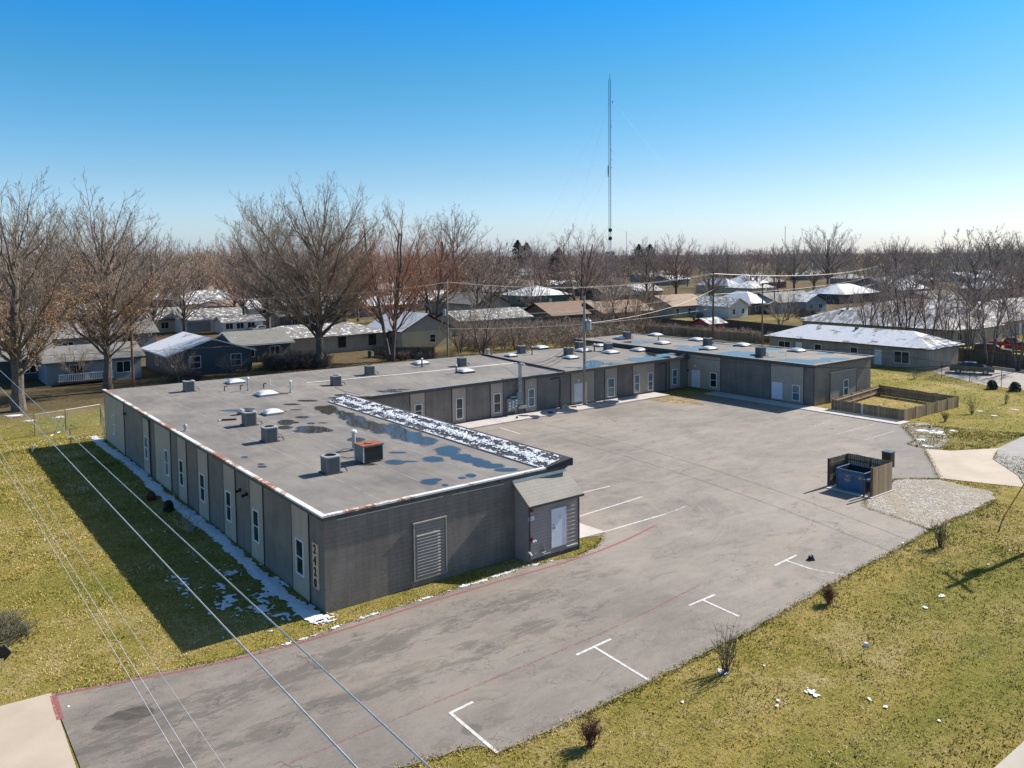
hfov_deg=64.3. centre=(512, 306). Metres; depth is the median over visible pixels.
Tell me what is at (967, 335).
bare tree
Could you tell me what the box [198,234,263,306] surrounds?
bare tree
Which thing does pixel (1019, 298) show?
house
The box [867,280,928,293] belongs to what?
house
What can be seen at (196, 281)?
background tree
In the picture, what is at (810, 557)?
black bag
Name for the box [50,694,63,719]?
red lane line
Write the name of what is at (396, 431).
roof puddle
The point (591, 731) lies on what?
bare shrub
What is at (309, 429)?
roof puddle
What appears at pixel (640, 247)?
conifer
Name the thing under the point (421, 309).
house
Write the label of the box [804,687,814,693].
snow
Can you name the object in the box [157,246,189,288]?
background tree
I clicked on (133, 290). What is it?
background tree
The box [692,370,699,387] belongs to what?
door
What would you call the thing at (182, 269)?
background tree
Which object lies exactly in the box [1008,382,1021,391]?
evergreen shrub
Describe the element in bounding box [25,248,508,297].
woods
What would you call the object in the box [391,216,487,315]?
bare tree
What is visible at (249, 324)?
window
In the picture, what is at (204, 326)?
garage door
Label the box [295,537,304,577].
window
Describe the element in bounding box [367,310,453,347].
house
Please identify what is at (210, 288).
house
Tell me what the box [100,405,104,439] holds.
chain link fence
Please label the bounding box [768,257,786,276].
background tree
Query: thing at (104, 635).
power line
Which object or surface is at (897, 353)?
window
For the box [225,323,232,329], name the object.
window
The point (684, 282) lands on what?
house
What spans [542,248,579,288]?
conifer
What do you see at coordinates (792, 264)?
bare tree
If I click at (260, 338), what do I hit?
house
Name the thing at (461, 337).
bare tree
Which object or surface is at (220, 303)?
house
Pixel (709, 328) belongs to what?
brush hedge
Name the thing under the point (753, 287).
house
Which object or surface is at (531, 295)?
background tree
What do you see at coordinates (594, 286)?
power line
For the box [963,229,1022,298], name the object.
bare tree
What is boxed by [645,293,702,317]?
house
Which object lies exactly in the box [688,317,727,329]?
garden shed
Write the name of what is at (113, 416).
window
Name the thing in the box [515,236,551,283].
bare tree
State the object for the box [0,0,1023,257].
sky
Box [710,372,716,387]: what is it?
window
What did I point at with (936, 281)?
house
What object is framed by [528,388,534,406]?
window
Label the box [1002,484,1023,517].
guy wire
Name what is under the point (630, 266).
background tree
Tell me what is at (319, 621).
snow
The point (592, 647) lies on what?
stall line
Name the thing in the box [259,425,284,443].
condenser unit
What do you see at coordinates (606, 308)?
power line
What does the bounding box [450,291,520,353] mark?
bare tree
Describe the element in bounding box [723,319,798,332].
wooden fence
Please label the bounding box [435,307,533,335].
house
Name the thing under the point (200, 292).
house
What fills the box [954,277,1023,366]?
bare tree
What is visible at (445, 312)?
utility pole
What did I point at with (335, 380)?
condenser unit
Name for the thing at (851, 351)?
window
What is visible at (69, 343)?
window
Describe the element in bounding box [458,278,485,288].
house
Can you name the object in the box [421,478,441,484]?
roof puddle
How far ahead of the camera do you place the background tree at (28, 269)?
186.11 m
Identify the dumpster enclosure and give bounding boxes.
[823,453,893,498]
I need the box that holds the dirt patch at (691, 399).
[648,394,720,404]
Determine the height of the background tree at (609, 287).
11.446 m
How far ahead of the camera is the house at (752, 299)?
199.44 m
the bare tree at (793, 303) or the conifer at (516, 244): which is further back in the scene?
the conifer at (516, 244)
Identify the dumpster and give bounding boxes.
[836,463,870,492]
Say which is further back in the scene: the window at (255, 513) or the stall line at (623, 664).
the window at (255, 513)
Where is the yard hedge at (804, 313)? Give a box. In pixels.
[794,309,819,317]
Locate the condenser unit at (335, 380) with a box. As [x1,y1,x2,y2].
[330,375,344,385]
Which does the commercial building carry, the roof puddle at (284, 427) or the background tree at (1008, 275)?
the roof puddle at (284, 427)
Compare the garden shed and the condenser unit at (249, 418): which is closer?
the condenser unit at (249, 418)
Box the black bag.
[808,554,814,560]
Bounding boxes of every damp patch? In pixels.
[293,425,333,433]
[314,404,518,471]
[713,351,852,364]
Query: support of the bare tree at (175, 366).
on the ground at (60, 399)
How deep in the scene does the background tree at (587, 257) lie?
390.09 m
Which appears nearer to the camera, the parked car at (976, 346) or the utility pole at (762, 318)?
the parked car at (976, 346)
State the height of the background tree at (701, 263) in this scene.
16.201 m
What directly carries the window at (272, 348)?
in the house at (260, 338)
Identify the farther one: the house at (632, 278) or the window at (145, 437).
the house at (632, 278)
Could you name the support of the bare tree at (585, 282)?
on the ground at (60, 399)
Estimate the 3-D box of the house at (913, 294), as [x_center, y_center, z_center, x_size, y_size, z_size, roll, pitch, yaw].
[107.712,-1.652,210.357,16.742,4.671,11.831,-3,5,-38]
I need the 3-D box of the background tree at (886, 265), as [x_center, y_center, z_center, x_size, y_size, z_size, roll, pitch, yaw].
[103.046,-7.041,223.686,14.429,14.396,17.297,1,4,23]
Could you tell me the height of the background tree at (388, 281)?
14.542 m
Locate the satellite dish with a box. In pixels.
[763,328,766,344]
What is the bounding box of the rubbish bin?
[247,362,251,369]
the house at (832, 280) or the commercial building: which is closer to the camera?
the commercial building
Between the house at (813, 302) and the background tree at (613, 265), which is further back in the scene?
the background tree at (613, 265)
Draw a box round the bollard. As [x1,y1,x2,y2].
[863,479,864,496]
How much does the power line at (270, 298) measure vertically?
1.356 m
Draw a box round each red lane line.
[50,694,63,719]
[57,526,654,695]
[291,587,695,762]
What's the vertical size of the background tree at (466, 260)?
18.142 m
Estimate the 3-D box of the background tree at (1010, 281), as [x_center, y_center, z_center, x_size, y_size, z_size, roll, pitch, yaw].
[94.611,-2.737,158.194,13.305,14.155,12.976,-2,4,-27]
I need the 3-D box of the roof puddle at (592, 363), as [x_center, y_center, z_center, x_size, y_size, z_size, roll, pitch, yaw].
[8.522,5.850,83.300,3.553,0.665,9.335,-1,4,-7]
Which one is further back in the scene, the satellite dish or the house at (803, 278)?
the house at (803, 278)
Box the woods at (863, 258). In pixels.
[24,238,1023,273]
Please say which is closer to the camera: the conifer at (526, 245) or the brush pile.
the brush pile
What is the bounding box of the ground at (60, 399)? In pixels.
[0,253,1023,767]
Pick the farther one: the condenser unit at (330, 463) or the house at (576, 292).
the house at (576, 292)
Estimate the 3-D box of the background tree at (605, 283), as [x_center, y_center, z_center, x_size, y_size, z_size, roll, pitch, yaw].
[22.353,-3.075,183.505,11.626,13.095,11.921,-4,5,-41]
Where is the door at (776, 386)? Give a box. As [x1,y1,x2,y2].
[772,382,781,398]
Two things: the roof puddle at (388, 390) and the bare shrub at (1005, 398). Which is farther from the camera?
the bare shrub at (1005, 398)
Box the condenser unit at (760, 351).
[754,346,768,356]
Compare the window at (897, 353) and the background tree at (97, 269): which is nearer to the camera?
the window at (897, 353)
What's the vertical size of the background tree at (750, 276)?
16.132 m
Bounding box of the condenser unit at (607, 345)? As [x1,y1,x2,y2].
[602,342,614,350]
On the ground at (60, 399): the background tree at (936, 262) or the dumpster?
the background tree at (936, 262)
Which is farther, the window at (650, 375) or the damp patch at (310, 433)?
the window at (650, 375)
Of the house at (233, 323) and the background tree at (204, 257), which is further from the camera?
the background tree at (204, 257)
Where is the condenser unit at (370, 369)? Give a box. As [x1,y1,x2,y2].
[363,365,378,375]
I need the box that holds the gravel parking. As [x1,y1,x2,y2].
[933,366,1023,389]
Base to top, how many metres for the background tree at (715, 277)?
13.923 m
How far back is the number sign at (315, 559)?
34.70 m
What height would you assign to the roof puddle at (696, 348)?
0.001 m
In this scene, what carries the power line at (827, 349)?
attached to the utility pole at (586, 325)
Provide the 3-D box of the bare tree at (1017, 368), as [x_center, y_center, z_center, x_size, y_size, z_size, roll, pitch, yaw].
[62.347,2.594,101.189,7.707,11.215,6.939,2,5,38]
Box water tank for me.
[72,372,90,383]
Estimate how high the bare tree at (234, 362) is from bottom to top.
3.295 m
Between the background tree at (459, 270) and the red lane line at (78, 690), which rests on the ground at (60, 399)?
the background tree at (459, 270)
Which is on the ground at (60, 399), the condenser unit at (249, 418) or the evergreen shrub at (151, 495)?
the evergreen shrub at (151, 495)
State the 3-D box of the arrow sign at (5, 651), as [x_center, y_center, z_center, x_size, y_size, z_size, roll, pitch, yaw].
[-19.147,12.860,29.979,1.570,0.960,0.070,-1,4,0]
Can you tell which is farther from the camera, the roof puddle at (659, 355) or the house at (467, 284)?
the house at (467, 284)
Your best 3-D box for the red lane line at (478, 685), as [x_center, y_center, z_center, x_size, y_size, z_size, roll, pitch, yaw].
[0.926,13.089,30.302,20.166,0.001,0.476,-4,5,-40]
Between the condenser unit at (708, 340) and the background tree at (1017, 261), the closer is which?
the condenser unit at (708, 340)
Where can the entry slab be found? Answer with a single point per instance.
(586, 531)
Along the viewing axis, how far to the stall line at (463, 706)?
27.07 m
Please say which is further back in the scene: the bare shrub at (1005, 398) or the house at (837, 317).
the house at (837, 317)
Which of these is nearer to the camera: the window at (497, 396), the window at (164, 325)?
the window at (497, 396)
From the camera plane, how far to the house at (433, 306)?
211.45 m
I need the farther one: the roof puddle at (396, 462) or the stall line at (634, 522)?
the stall line at (634, 522)
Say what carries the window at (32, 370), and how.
in the house at (31, 373)
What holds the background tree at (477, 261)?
on the ground at (60, 399)
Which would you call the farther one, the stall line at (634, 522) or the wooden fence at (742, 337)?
the wooden fence at (742, 337)
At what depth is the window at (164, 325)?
165.32 m
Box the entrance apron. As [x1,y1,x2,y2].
[925,448,1022,486]
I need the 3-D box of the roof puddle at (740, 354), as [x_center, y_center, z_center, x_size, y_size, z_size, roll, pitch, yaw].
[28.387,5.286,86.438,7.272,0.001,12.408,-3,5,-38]
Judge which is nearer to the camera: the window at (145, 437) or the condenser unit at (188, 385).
the window at (145, 437)
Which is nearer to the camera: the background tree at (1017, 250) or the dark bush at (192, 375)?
the dark bush at (192, 375)
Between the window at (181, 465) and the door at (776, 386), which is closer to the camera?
the window at (181, 465)
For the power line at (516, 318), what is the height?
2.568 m
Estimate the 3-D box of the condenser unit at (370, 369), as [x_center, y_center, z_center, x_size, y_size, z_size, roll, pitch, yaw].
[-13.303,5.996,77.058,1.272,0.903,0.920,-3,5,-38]
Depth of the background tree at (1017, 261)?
181.59 m
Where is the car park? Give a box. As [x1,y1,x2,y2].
[52,397,937,767]
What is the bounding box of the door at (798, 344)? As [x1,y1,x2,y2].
[796,342,801,347]
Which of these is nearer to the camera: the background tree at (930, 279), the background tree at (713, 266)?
the background tree at (930, 279)
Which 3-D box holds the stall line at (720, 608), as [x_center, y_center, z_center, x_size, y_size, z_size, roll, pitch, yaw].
[8.802,12.743,34.454,0.120,0.001,1.986,-3,4,-34]
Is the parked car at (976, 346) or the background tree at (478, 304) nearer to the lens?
the parked car at (976, 346)
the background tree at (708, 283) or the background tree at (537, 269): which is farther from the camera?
the background tree at (537, 269)
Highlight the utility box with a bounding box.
[881,450,894,466]
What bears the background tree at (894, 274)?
on the ground at (60, 399)
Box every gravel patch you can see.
[864,478,994,527]
[902,422,948,449]
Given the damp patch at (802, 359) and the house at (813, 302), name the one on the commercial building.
the damp patch at (802, 359)
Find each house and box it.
[0,322,97,345]
[0,339,53,381]
[28,303,102,323]
[33,341,145,385]
[62,318,159,347]
[100,307,182,332]
[112,292,172,308]
[141,332,255,375]
[169,307,245,332]
[174,290,224,305]
[174,293,240,306]
[185,285,222,292]
[186,300,246,314]
[212,314,265,332]
[212,328,294,362]
[239,299,294,314]
[261,303,338,327]
[269,322,391,354]
[349,295,416,316]
[367,283,406,294]
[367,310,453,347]
[389,291,436,310]
[429,291,462,313]
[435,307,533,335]
[448,292,512,310]
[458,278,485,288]
[461,285,509,294]
[500,285,571,305]
[508,280,551,290]
[523,300,595,326]
[549,282,597,296]
[582,299,654,324]
[583,287,640,300]
[623,284,663,299]
[629,273,662,281]
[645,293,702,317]
[654,275,689,285]
[695,278,738,293]
[696,296,750,318]
[722,291,768,314]
[725,281,775,294]
[730,274,768,284]
[756,290,809,313]
[758,276,787,288]
[764,324,964,369]
[790,271,823,279]
[793,293,828,311]
[799,308,1006,344]
[800,309,966,343]
[808,283,881,303]
[830,274,863,283]
[852,303,1023,336]
[856,277,891,285]
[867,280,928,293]
[881,299,1023,315]
[894,290,963,299]
[901,275,937,286]
[941,272,967,281]
[956,281,1007,296]
[997,297,1023,305]
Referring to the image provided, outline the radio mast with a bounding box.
[531,79,721,262]
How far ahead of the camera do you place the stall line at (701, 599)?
35.31 m
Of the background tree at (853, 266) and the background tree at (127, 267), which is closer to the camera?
the background tree at (127, 267)
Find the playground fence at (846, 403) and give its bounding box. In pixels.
[831,384,958,420]
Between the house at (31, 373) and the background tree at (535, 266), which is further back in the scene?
the background tree at (535, 266)
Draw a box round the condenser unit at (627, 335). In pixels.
[623,331,633,339]
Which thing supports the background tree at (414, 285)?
on the ground at (60, 399)
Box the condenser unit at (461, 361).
[457,357,469,366]
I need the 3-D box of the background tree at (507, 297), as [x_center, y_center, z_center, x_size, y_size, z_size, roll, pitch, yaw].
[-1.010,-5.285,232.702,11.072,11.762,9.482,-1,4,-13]
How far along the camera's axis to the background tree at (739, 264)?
408.00 m
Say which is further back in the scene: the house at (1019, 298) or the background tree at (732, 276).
the background tree at (732, 276)
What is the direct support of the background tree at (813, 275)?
on the ground at (60, 399)
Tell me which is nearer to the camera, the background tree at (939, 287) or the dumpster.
the dumpster
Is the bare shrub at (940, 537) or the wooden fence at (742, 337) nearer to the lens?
the bare shrub at (940, 537)
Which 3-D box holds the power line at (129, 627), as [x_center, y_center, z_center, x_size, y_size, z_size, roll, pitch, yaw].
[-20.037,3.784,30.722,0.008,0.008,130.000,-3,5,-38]
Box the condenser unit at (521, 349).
[517,345,528,353]
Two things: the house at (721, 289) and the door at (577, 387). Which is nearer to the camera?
the door at (577, 387)
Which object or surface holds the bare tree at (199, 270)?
on the ground at (60, 399)
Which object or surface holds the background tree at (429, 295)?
on the ground at (60, 399)
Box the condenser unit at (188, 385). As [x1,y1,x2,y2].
[182,380,199,391]
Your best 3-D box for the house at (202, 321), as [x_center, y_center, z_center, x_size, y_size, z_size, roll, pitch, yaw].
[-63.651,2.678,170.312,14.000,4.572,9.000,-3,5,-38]
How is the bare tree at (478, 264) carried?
on the ground at (60, 399)
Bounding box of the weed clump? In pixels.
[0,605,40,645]
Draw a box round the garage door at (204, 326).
[187,321,210,332]
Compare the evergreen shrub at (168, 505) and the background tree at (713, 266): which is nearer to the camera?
the evergreen shrub at (168, 505)
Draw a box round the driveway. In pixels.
[0,693,75,767]
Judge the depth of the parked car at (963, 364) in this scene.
98.83 m
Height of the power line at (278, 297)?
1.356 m
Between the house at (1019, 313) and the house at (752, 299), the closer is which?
the house at (1019, 313)
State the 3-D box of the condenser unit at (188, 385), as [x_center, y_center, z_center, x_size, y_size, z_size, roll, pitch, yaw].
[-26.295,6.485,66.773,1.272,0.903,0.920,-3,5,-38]
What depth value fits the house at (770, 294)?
202.15 m
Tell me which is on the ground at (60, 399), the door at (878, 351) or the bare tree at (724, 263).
the bare tree at (724, 263)
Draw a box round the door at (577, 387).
[574,383,581,401]
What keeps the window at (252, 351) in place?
in the house at (260, 338)
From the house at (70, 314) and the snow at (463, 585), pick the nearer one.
the snow at (463, 585)
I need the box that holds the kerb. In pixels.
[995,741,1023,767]
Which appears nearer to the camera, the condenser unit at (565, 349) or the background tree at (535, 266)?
the condenser unit at (565, 349)
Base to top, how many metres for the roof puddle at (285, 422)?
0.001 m
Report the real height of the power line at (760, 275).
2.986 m
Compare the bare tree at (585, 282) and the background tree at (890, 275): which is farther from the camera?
the background tree at (890, 275)
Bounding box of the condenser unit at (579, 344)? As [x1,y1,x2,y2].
[574,341,582,349]
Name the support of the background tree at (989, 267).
on the ground at (60, 399)
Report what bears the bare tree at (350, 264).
on the ground at (60, 399)
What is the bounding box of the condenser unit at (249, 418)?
[240,410,262,426]
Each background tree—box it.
[1,242,66,315]
[4,243,43,323]
[64,231,124,308]
[77,229,170,316]
[91,235,169,292]
[107,231,182,294]
[108,260,161,318]
[143,259,219,331]
[153,242,202,304]
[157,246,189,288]
[184,247,227,282]
[185,267,207,291]
[205,238,275,314]
[235,267,283,310]
[341,252,385,320]
[379,259,395,282]
[379,261,406,295]
[386,248,438,279]
[388,257,437,311]
[401,265,445,312]
[430,250,455,288]
[443,248,473,289]
[445,240,503,308]
[456,249,492,285]
[459,244,520,307]
[464,250,492,281]
[469,269,498,292]
[494,269,525,299]
[495,262,538,290]
[507,261,554,306]
[522,245,558,286]
[522,252,551,278]
[556,245,602,299]
[574,247,600,269]
[588,264,633,300]
[589,271,634,300]
[591,250,621,275]
[593,251,626,284]
[597,258,632,287]
[600,252,622,284]
[613,246,637,281]
[622,234,670,297]
[623,255,636,276]
[633,249,672,292]
[647,252,664,272]
[679,260,697,286]
[689,259,731,295]
[690,252,713,277]
[690,256,706,275]
[693,260,732,295]
[700,256,723,277]
[720,254,753,273]
[721,261,744,278]
[733,252,766,281]
[737,255,774,282]
[762,256,798,291]
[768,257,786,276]
[779,253,803,279]
[801,256,833,289]
[804,255,823,287]
[824,247,844,276]
[830,261,863,284]
[834,246,862,273]
[842,256,864,274]
[850,257,877,284]
[860,264,938,309]
[862,256,887,276]
[863,255,914,294]
[866,262,911,298]
[873,266,905,287]
[876,245,904,266]
[885,245,945,286]
[908,254,940,283]
[910,249,955,286]
[917,225,1023,307]
[918,268,962,299]
[924,245,954,288]
[935,252,982,285]
[935,267,996,299]
[941,249,969,271]
[957,251,985,277]
[966,250,1015,280]
[969,258,1023,309]
[977,249,1023,297]
[992,249,1023,296]
[997,258,1022,297]
[1002,240,1023,270]
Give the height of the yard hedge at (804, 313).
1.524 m
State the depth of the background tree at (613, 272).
253.06 m
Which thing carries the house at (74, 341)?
on the ground at (60, 399)
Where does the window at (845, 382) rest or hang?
in the commercial building
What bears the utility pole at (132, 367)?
on the ground at (60, 399)
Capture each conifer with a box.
[504,240,527,274]
[511,242,535,270]
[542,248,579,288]
[626,244,648,271]
[639,244,655,269]
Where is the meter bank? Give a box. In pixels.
[506,362,526,413]
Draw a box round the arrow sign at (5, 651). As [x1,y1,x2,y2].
[0,643,11,667]
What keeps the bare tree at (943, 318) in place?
on the ground at (60, 399)
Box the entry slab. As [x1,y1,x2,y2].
[580,523,604,538]
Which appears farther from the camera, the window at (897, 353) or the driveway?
the window at (897, 353)
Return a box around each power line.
[0,387,357,767]
[0,436,224,767]
[0,452,196,767]
[0,460,183,767]
[2,372,430,767]
[137,283,440,299]
[144,321,446,350]
[152,282,445,298]
[448,311,582,318]
[449,274,711,287]
[454,273,711,287]
[479,308,712,328]
[521,292,712,313]
[584,321,1018,349]
[590,336,1023,367]
[592,290,711,322]
[714,267,870,275]
[725,278,863,293]
[726,267,874,275]
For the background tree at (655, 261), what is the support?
on the ground at (60, 399)
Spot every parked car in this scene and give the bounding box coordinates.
[247,325,265,329]
[949,361,994,374]
[973,343,1012,352]
[989,337,1018,346]
[1004,341,1023,350]
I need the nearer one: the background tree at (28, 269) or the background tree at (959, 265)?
the background tree at (28, 269)
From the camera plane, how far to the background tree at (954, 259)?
419.95 m
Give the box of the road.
[994,436,1023,482]
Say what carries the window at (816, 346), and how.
in the house at (897, 343)
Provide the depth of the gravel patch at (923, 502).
49.05 m
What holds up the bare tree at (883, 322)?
on the ground at (60, 399)
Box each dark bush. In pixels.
[164,365,205,381]
[257,347,334,370]
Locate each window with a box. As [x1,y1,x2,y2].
[23,362,36,373]
[63,341,73,345]
[69,364,83,373]
[111,413,115,435]
[116,360,130,372]
[144,435,148,459]
[161,322,168,328]
[164,449,168,476]
[179,458,183,486]
[189,355,200,368]
[199,472,205,502]
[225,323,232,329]
[225,490,231,522]
[230,353,241,365]
[236,322,243,328]
[246,347,254,356]
[247,322,254,327]
[252,508,259,544]
[270,345,279,354]
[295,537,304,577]
[338,336,345,347]
[368,334,375,344]
[414,404,421,414]
[430,334,435,341]
[456,398,462,419]
[493,393,500,412]
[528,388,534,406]
[607,378,614,397]
[634,374,639,392]
[648,372,652,390]
[672,369,676,384]
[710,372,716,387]
[778,340,790,347]
[792,385,799,400]
[814,344,821,350]
[843,379,848,395]
[850,347,857,353]
[894,351,909,363]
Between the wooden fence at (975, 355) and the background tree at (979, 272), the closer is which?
the wooden fence at (975, 355)
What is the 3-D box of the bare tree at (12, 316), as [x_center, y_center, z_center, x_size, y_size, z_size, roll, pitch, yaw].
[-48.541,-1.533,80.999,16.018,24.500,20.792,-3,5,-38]
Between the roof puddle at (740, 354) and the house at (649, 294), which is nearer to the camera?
the roof puddle at (740, 354)
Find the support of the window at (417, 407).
in the commercial building
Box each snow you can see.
[83,436,324,637]
[270,560,552,647]
[310,617,328,623]
[317,612,336,622]
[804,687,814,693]
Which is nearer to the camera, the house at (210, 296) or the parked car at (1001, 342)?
the parked car at (1001, 342)
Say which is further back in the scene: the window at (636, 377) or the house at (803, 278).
the house at (803, 278)
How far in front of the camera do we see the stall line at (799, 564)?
39.02 m
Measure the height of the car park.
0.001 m
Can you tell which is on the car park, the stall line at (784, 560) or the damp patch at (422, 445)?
the stall line at (784, 560)
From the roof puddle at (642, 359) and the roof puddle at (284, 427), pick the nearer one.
the roof puddle at (284, 427)
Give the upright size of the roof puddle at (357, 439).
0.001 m
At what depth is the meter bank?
76.23 m
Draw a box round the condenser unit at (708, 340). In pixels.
[701,337,714,345]
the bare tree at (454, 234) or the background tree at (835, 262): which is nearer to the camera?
the bare tree at (454, 234)
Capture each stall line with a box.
[448,701,473,712]
[449,712,498,752]
[576,639,611,654]
[580,496,641,515]
[594,647,649,679]
[605,514,664,531]
[689,594,714,605]
[702,600,738,616]
[775,555,796,565]
[786,560,811,569]
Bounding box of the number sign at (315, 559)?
[312,541,319,589]
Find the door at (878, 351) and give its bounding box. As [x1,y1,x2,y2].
[874,350,881,364]
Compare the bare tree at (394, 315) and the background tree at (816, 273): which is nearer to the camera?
the bare tree at (394, 315)
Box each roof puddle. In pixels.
[222,408,253,410]
[278,420,298,424]
[278,426,291,428]
[284,400,316,404]
[294,426,332,432]
[315,405,516,471]
[348,437,364,441]
[353,463,374,464]
[378,389,407,392]
[385,460,417,464]
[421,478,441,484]
[423,456,442,461]
[586,360,618,368]
[625,341,652,342]
[626,357,656,361]
[645,351,672,359]
[678,346,702,350]
[714,351,847,363]
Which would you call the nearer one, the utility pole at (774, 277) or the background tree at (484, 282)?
the utility pole at (774, 277)
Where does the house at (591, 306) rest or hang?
on the ground at (60, 399)
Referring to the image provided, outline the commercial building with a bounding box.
[102,333,874,613]
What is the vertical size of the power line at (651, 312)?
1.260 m
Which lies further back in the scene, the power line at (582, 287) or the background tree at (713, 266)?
the background tree at (713, 266)
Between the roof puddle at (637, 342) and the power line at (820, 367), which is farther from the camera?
the roof puddle at (637, 342)
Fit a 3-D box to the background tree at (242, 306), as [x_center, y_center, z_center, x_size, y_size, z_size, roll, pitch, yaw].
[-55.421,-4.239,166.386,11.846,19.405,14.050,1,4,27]
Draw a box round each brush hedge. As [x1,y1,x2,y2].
[452,314,654,350]
[647,320,774,342]
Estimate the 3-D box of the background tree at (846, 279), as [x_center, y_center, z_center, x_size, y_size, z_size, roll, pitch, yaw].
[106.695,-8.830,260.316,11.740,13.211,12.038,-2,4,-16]
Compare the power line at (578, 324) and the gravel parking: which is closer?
the gravel parking
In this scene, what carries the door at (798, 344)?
in the house at (897, 343)
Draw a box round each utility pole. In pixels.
[121,297,134,387]
[443,280,448,357]
[582,296,590,404]
[709,272,714,339]
[761,283,763,344]
[769,276,779,316]
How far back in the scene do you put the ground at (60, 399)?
32.92 m
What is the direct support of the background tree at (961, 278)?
on the ground at (60, 399)
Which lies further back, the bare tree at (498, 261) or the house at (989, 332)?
the bare tree at (498, 261)
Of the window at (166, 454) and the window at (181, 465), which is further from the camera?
the window at (166, 454)
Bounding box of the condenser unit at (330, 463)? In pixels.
[318,453,347,475]
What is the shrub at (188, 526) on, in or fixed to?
on the ground at (60, 399)
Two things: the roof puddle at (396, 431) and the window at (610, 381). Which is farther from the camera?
the window at (610, 381)
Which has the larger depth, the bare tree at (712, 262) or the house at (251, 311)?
the bare tree at (712, 262)
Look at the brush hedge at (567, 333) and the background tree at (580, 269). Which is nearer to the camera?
the brush hedge at (567, 333)
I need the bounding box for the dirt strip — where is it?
[656,387,689,392]
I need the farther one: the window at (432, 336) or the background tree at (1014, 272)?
the background tree at (1014, 272)
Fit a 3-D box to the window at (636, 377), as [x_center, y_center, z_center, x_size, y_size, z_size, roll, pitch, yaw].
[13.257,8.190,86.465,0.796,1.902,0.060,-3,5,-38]
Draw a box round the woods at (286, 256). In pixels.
[4,242,498,283]
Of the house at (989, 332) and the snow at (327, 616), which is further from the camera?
the house at (989, 332)
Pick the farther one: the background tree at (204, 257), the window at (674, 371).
the background tree at (204, 257)
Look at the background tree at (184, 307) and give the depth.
162.06 m
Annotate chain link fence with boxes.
[0,404,100,439]
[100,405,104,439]
[871,351,1023,390]
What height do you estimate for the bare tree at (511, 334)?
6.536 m
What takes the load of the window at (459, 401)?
in the commercial building
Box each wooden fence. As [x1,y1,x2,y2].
[374,345,434,357]
[645,326,768,342]
[651,317,719,327]
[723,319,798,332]
[958,348,1023,369]
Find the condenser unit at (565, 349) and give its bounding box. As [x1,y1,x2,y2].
[562,347,575,355]
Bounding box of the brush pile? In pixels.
[382,345,439,360]
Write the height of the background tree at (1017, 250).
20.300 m
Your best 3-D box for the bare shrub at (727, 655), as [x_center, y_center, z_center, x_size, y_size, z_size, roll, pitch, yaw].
[7.733,12.178,29.104,1.466,1.894,1.187,-3,5,-38]
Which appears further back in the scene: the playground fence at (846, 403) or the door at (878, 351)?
the door at (878, 351)
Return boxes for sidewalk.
[456,392,669,428]
[704,391,909,424]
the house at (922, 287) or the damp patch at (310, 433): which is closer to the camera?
the damp patch at (310, 433)
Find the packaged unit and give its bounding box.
[353,440,383,462]
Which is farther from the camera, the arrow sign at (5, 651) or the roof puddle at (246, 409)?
the roof puddle at (246, 409)
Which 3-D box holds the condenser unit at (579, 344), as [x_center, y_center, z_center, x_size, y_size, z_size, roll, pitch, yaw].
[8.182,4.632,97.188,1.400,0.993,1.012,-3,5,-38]
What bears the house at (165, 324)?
on the ground at (60, 399)
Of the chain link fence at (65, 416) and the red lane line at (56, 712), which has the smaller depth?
the red lane line at (56, 712)
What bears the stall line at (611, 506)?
on the car park
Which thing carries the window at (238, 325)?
in the house at (233, 323)
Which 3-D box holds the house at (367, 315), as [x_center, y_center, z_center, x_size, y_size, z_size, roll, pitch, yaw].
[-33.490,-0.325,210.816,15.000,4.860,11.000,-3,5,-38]
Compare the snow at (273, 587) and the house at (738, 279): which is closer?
the snow at (273, 587)
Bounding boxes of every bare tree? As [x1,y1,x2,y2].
[0,166,104,411]
[0,198,109,321]
[17,168,200,391]
[43,344,95,383]
[110,228,197,341]
[160,341,197,382]
[164,239,229,289]
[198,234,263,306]
[199,192,325,328]
[216,353,244,375]
[220,170,402,367]
[304,222,389,321]
[334,199,451,360]
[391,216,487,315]
[420,200,490,290]
[433,304,482,352]
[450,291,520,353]
[465,250,490,283]
[470,235,531,295]
[498,310,534,349]
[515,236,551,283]
[539,223,622,300]
[587,292,624,326]
[590,278,657,327]
[612,275,674,330]
[653,235,704,293]
[701,243,724,272]
[711,242,742,278]
[760,294,801,324]
[765,287,806,319]
[770,235,821,290]
[791,222,860,286]
[828,290,867,308]
[851,279,889,327]
[862,286,907,328]
[868,235,926,279]
[877,263,942,330]
[879,289,908,329]
[902,270,957,335]
[903,243,930,272]
[921,283,974,339]
[939,278,999,360]
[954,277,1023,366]
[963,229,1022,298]
[979,284,1023,370]
[988,231,1023,293]
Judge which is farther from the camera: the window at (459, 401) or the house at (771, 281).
the house at (771, 281)
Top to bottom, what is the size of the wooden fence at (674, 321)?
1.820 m
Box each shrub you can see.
[147,491,155,500]
[163,500,173,511]
[169,513,202,533]
[575,710,609,748]
[709,618,741,674]
[817,585,837,605]
[929,519,954,547]
[942,410,949,421]
[966,395,980,413]
[986,380,997,389]
[1004,389,1009,403]
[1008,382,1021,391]

